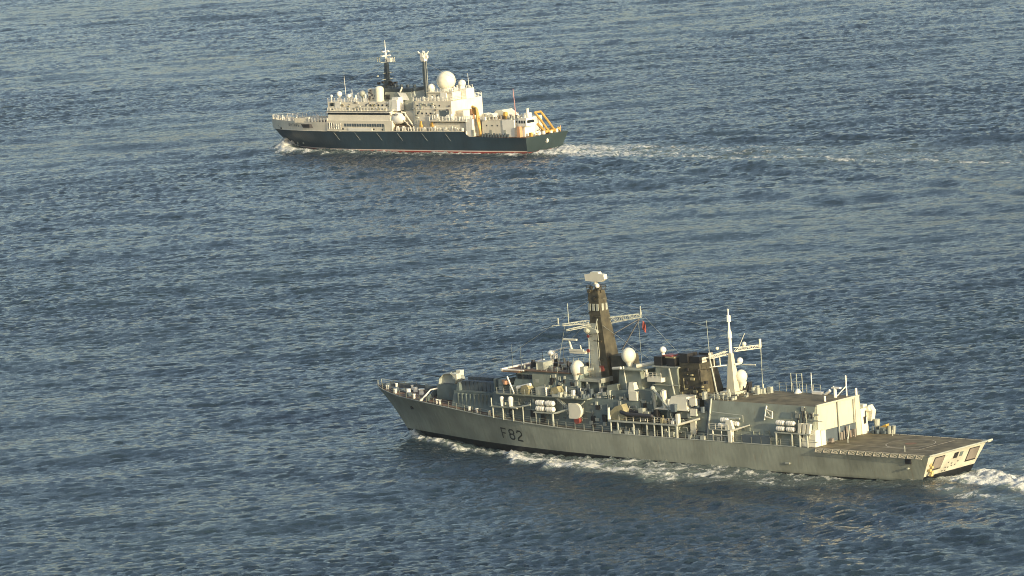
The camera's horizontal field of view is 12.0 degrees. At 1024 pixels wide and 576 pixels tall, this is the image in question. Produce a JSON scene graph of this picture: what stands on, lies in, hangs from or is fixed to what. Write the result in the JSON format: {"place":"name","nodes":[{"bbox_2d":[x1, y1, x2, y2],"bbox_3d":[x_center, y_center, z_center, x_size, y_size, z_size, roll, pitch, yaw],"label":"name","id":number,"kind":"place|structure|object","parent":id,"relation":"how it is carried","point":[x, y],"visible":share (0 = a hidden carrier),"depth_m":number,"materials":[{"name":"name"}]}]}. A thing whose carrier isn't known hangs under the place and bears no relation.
{"place":"outdoors","nodes":[
{"label":"outdoors","id":0,"kind":"place"},
{"bbox_2d":[0,0,1023,575],"bbox_3d":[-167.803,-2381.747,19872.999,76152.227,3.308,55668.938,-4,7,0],"label":"sea","id":1,"kind":"structure","parent":0,"point":[216,322],"depth_m":1111.05,"materials":[{"name":"liquid"}]},
{"bbox_2d":[271,40,567,153],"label":"research ship","id":2,"kind":"object","parent":1,"relation":"on","point":[448,116],"visible":0.99,"depth_m":1401.89,"materials":[{"name":"white metal"}]},
{"bbox_2d":[391,112,405,123],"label":"lifeboat","id":3,"kind":"object","parent":2,"relation":"hanging from","point":[398,118],"visible":1,"depth_m":1405.78,"materials":[{"name":"white paint"}]},
{"bbox_2d":[262,138,1023,166],"bbox_3d":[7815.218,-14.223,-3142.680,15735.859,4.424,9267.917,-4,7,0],"label":"wake foam","id":4,"kind":"object","parent":1,"relation":"on","point":[1000,156],"visible":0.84,"depth_m":1334.25,"materials":[{"name":"liquid"}]},
{"bbox_2d":[376,271,992,480],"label":"naval frigate","id":5,"kind":"object","parent":1,"relation":"on","point":[553,405],"visible":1,"depth_m":830.42,"materials":[{"name":"metal"}]},
{"bbox_2d":[530,410,535,417],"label":"door","id":6,"kind":"structure","parent":5,"relation":"in","point":[533,415],"depth_m":850.90,"materials":[{"name":"black paint"}]},
{"bbox_2d":[541,413,545,421],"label":"door","id":7,"kind":"structure","parent":5,"relation":"in","point":[543,417],"depth_m":849.24,"materials":[{"name":"black paint"}]},
{"bbox_2d":[591,416,595,427],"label":"door","id":8,"kind":"structure","parent":5,"relation":"in","point":[592,417],"depth_m":841.19,"materials":[{"name":"black paint"}]},
{"bbox_2d":[602,414,606,421],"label":"door","id":9,"kind":"structure","parent":5,"relation":"in","point":[604,417],"depth_m":839.35,"materials":[{"name":"black paint"}]},
{"bbox_2d":[619,408,660,418],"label":"inflatable boat","id":10,"kind":"object","parent":5,"relation":"on","point":[641,413],"visible":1,"depth_m":831.40,"materials":[{"name":"rubber"}]},
{"bbox_2d":[642,320,645,331],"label":"signal flag","id":11,"kind":"object","parent":5,"relation":"hanging from","point":[644,327],"visible":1,"depth_m":847.19,"materials":[{"name":"red fabric"}]},
{"bbox_2d":[404,429,1023,505],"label":"wake foam","id":12,"kind":"object","parent":1,"relation":"on","point":[1006,478],"visible":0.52,"depth_m":809.57,"materials":[{"name":"liquid"}]}
]}

